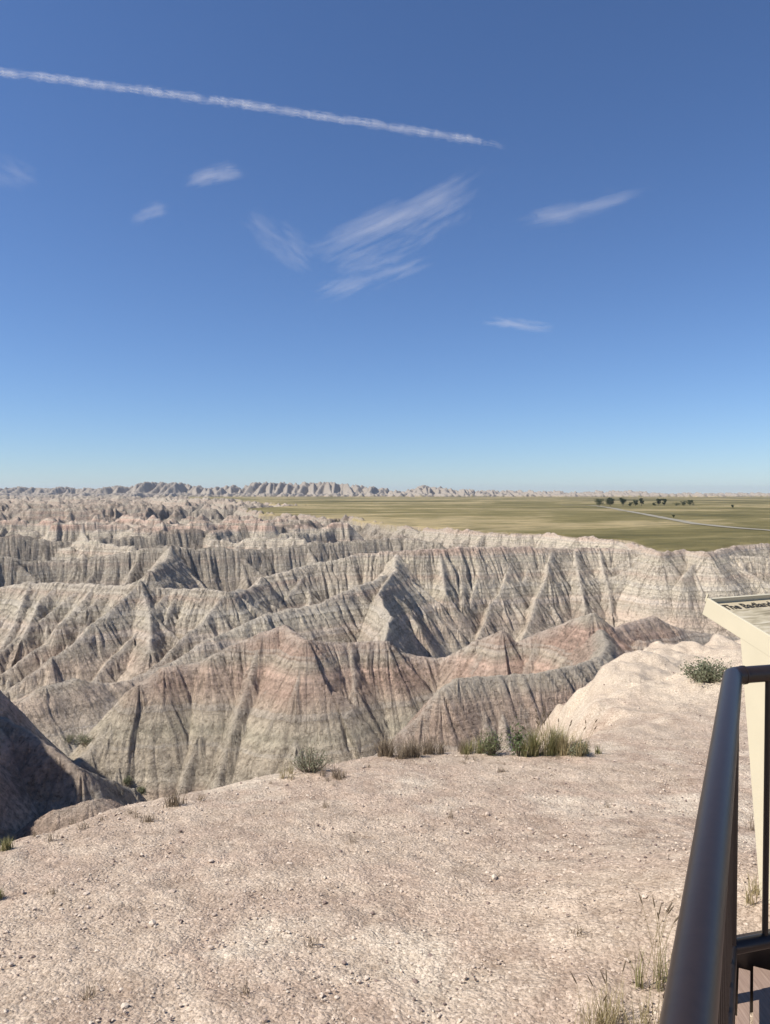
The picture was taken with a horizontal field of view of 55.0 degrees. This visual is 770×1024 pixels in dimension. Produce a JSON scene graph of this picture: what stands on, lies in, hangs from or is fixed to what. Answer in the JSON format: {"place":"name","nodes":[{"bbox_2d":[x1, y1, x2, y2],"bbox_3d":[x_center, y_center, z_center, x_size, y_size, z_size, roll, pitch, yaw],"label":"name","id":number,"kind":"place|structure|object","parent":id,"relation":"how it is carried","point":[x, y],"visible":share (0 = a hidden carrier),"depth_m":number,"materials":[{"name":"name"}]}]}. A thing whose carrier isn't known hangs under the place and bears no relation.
{"place":"outdoors","nodes":[
{"label":"outdoors","id":0,"kind":"place"},
{"bbox_2d":[0,481,769,844],"bbox_3d":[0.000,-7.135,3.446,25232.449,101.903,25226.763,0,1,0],"label":"badlands terrain","id":1,"kind":"structure","parent":0,"point":[160,639],"depth_m":151.53,"materials":[{"name":"stone"}]},
{"bbox_2d":[62,732,75,742],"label":"canyon bush","id":2,"kind":"object","parent":1,"relation":"on","point":[70,739],"visible":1,"depth_m":104.42,"materials":[{"name":"green plant"}]},
{"bbox_2d":[72,732,92,746],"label":"canyon bush","id":3,"kind":"object","parent":1,"relation":"on","point":[83,742],"visible":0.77,"depth_m":55.00,"materials":[{"name":"green plant"}]},
{"bbox_2d":[122,775,132,784],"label":"canyon bush","id":4,"kind":"object","parent":1,"relation":"on","point":[127,780],"visible":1,"depth_m":52.09,"materials":[{"name":"green plant"}]},
{"bbox_2d":[136,786,145,793],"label":"canyon bush","id":5,"kind":"object","parent":1,"relation":"on","point":[141,789],"visible":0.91,"depth_m":51.91,"materials":[{"name":"green plant"}]},
{"bbox_2d":[594,498,604,505],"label":"prairie tree","id":6,"kind":"object","parent":1,"relation":"on","point":[598,501],"visible":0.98,"depth_m":830.02,"materials":[{"name":"green plant"}]},
{"bbox_2d":[605,496,614,505],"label":"prairie tree","id":7,"kind":"object","parent":1,"relation":"on","point":[609,501],"visible":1,"depth_m":830.93,"materials":[{"name":"green plant"}]},
{"bbox_2d":[0,634,769,1023],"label":"overlook ground","id":8,"kind":"structure","parent":0,"point":[538,978],"depth_m":4.03,"materials":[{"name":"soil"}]},
{"bbox_2d":[0,887,4,899],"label":"grass tuft","id":9,"kind":"object","parent":8,"relation":"on","point":[1,896],"visible":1,"depth_m":4.04,"materials":[{"name":"plant"}]},
{"bbox_2d":[0,837,15,851],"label":"grass tuft","id":10,"kind":"object","parent":8,"relation":"on","point":[6,844],"visible":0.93,"depth_m":4.88,"materials":[{"name":"plant"}]},
{"bbox_2d":[45,830,59,841],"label":"dry sprig","id":11,"kind":"object","parent":8,"relation":"on","point":[50,838],"visible":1,"depth_m":5.08,"materials":[{"name":"beige plant"}]},
{"bbox_2d":[43,883,69,896],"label":"dry sprig","id":12,"kind":"object","parent":8,"relation":"on","point":[53,891],"visible":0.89,"depth_m":4.07,"materials":[{"name":"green plant"}]},
{"bbox_2d":[77,817,90,829],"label":"dry sprig","id":13,"kind":"object","parent":8,"relation":"on","point":[83,828],"visible":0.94,"depth_m":5.35,"materials":[{"name":"beige plant"}]},
{"bbox_2d":[81,980,109,1000],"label":"dry sprig","id":14,"kind":"object","parent":8,"relation":"on","point":[87,990],"visible":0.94,"depth_m":3.00,"materials":[{"name":"beige plant"}]},
{"bbox_2d":[139,813,160,823],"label":"grass tuft","id":15,"kind":"object","parent":8,"relation":"on","point":[147,819],"visible":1,"depth_m":5.49,"materials":[{"name":"beige plant"}]},
{"bbox_2d":[163,791,186,807],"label":"grass tuft","id":16,"kind":"object","parent":8,"relation":"on","point":[176,802],"visible":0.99,"depth_m":5.90,"materials":[{"name":"beige plant"}]},
{"bbox_2d":[223,977,253,997],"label":"dry sprig","id":17,"kind":"object","parent":8,"relation":"on","point":[245,989],"visible":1,"depth_m":2.99,"materials":[{"name":"beige plant"}]},
{"bbox_2d":[277,764,296,778],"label":"grass tuft","id":18,"kind":"object","parent":8,"relation":"on","point":[290,771],"visible":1,"depth_m":6.84,"materials":[{"name":"beige plant"}]},
{"bbox_2d":[286,741,332,773],"bbox_3d":[-0.702,2.336,7.014,0.398,0.294,0.375,1,2,34],"label":"shrub","id":19,"kind":"object","parent":8,"relation":"on","point":[313,766],"visible":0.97,"depth_m":6.99,"materials":[{"name":"green plant"}]},
{"bbox_2d":[304,930,320,947],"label":"dry sprig","id":20,"kind":"object","parent":8,"relation":"on","point":[310,940],"visible":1,"depth_m":3.40,"materials":[{"name":"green plant"}]},
{"bbox_2d":[320,797,331,807],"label":"dry sprig","id":21,"kind":"object","parent":8,"relation":"on","point":[324,805],"visible":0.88,"depth_m":5.79,"materials":[{"name":"beige plant"}]},
{"bbox_2d":[317,763,341,778],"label":"grass tuft","id":22,"kind":"object","parent":8,"relation":"on","point":[336,770],"visible":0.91,"depth_m":6.78,"materials":[{"name":"beige plant"}]},
{"bbox_2d":[332,769,346,779],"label":"grass tuft","id":23,"kind":"object","parent":8,"relation":"on","point":[340,776],"visible":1,"depth_m":6.70,"materials":[{"name":"beige plant"}]},
{"bbox_2d":[373,732,420,758],"bbox_3d":[0.119,2.434,7.702,0.550,0.256,0.450,1,2,41],"label":"grass tuft","id":24,"kind":"object","parent":8,"relation":"on","point":[385,751],"visible":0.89,"depth_m":7.69,"materials":[{"name":"brown plant"}]},
{"bbox_2d":[398,738,426,757],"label":"grass tuft","id":25,"kind":"object","parent":8,"relation":"on","point":[415,751],"visible":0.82,"depth_m":7.71,"materials":[{"name":"brown plant"}]},
{"bbox_2d":[415,737,452,754],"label":"grass tuft","id":26,"kind":"object","parent":8,"relation":"on","point":[430,749],"visible":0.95,"depth_m":7.94,"materials":[{"name":"brown plant"}]},
{"bbox_2d":[457,737,471,753],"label":"grass tuft","id":27,"kind":"object","parent":8,"relation":"on","point":[459,748],"visible":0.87,"depth_m":7.99,"materials":[{"name":"plant"}]},
{"bbox_2d":[461,736,485,754],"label":"grass tuft","id":28,"kind":"object","parent":8,"relation":"on","point":[468,749],"visible":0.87,"depth_m":7.94,"materials":[{"name":"green plant"}]},
{"bbox_2d":[477,727,508,755],"bbox_3d":[1.146,2.441,7.859,0.349,0.312,0.337,0,2,13],"label":"shrub","id":29,"kind":"object","parent":8,"relation":"on","point":[490,747],"visible":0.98,"depth_m":7.82,"materials":[{"name":"green plant"}]},
{"bbox_2d":[506,716,529,755],"bbox_3d":[1.376,2.348,7.735,0.253,0.453,0.245,0,2,19],"label":"forb","id":30,"kind":"object","parent":8,"relation":"on","point":[516,738],"visible":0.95,"depth_m":7.72,"materials":[{"name":"green plant"}]},
{"bbox_2d":[518,720,539,756],"bbox_3d":[1.523,2.369,7.731,0.320,0.384,0.283,0,1,0],"label":"grass tuft","id":31,"kind":"object","parent":8,"relation":"on","point":[523,746],"visible":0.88,"depth_m":7.71,"materials":[{"name":"green plant"}]},
{"bbox_2d":[518,705,566,756],"bbox_3d":[1.685,2.310,7.810,0.585,0.493,0.426,0,2,-13],"label":"grass tuft","id":32,"kind":"object","parent":8,"relation":"on","point":[549,747],"visible":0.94,"depth_m":7.73,"materials":[{"name":"plant"}]},
{"bbox_2d":[549,719,596,756],"bbox_3d":[1.926,2.336,7.717,0.516,0.429,0.363,1,2,31],"label":"grass tuft","id":33,"kind":"object","parent":8,"relation":"on","point":[563,743],"visible":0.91,"depth_m":7.69,"materials":[{"name":"plant"}]},
{"bbox_2d":[568,737,588,756],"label":"shrub","id":34,"kind":"object","parent":8,"relation":"on","point":[574,744],"visible":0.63,"depth_m":7.66,"materials":[{"name":"green plant"}]},
{"bbox_2d":[568,921,591,936],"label":"dry sprig","id":35,"kind":"object","parent":8,"relation":"on","point":[581,929],"visible":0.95,"depth_m":3.25,"materials":[{"name":"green plant"}]},
{"bbox_2d":[583,741,603,753],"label":"grass tuft","id":36,"kind":"object","parent":8,"relation":"on","point":[597,751],"visible":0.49,"depth_m":7.78,"materials":[{"name":"plant"}]},
{"bbox_2d":[570,970,659,1023],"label":"grass tuft","id":37,"kind":"object","parent":8,"relation":"on","point":[612,1020],"visible":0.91,"depth_m":2.60,"materials":[{"name":"plant"}]},
{"bbox_2d":[592,949,664,1023],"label":"grass tuft","id":38,"kind":"object","parent":8,"relation":"on","point":[647,1011],"visible":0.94,"depth_m":2.57,"materials":[{"name":"plant"}]},
{"bbox_2d":[616,892,678,991],"bbox_3d":[1.008,1.650,2.819,0.220,0.321,0.244,-1,2,-39],"label":"grass tuft","id":39,"kind":"object","parent":8,"relation":"on","point":[641,975],"visible":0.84,"depth_m":2.82,"materials":[{"name":"plant"}]},
{"bbox_2d":[677,656,731,686],"bbox_3d":[5.055,2.485,11.525,0.862,0.448,0.799,0,1,0],"label":"bush","id":40,"kind":"object","parent":8,"relation":"on","point":[704,672],"visible":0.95,"depth_m":11.47,"materials":[{"name":"green plant"}]},
{"bbox_2d":[703,593,769,902],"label":"exhibit sign","id":41,"kind":"object","parent":8,"relation":"on","point":[745,619],"visible":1,"depth_m":3.21,"materials":[{"name":"beige paint"}]},
{"bbox_2d":[740,803,754,830],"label":"grass tuft","id":42,"kind":"object","parent":8,"relation":"on","point":[752,828],"visible":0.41,"depth_m":5.14,"materials":[{"name":"beige plant"}]},
{"bbox_2d":[740,869,760,905],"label":"grass tuft","id":43,"kind":"object","parent":8,"relation":"on","point":[755,887],"visible":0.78,"depth_m":3.18,"materials":[{"name":"beige plant"}]},
{"bbox_2d":[735,929,769,1023],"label":"deck","id":44,"kind":"structure","parent":8,"relation":"on","point":[753,982],"depth_m":2.50,"materials":[{"name":"brown wood"}]},
{"bbox_2d":[659,664,769,1023],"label":"railing","id":45,"kind":"object","parent":44,"relation":"attached to","point":[709,945],"visible":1,"depth_m":1.27,"materials":[{"name":"black metal"}]},
{"bbox_2d":[0,0,769,493],"label":"sky","id":46,"kind":"structure","parent":0,"point":[399,245],"materials":[{"name":"blue"}]},
{"bbox_2d":[590,505,769,530],"bbox_3d":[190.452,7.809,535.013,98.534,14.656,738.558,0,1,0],"label":"road","id":47,"kind":"structure","parent":0,"point":[684,521],"depth_m":388.25,"materials":[{"name":"grey asphalt"}]}
]}

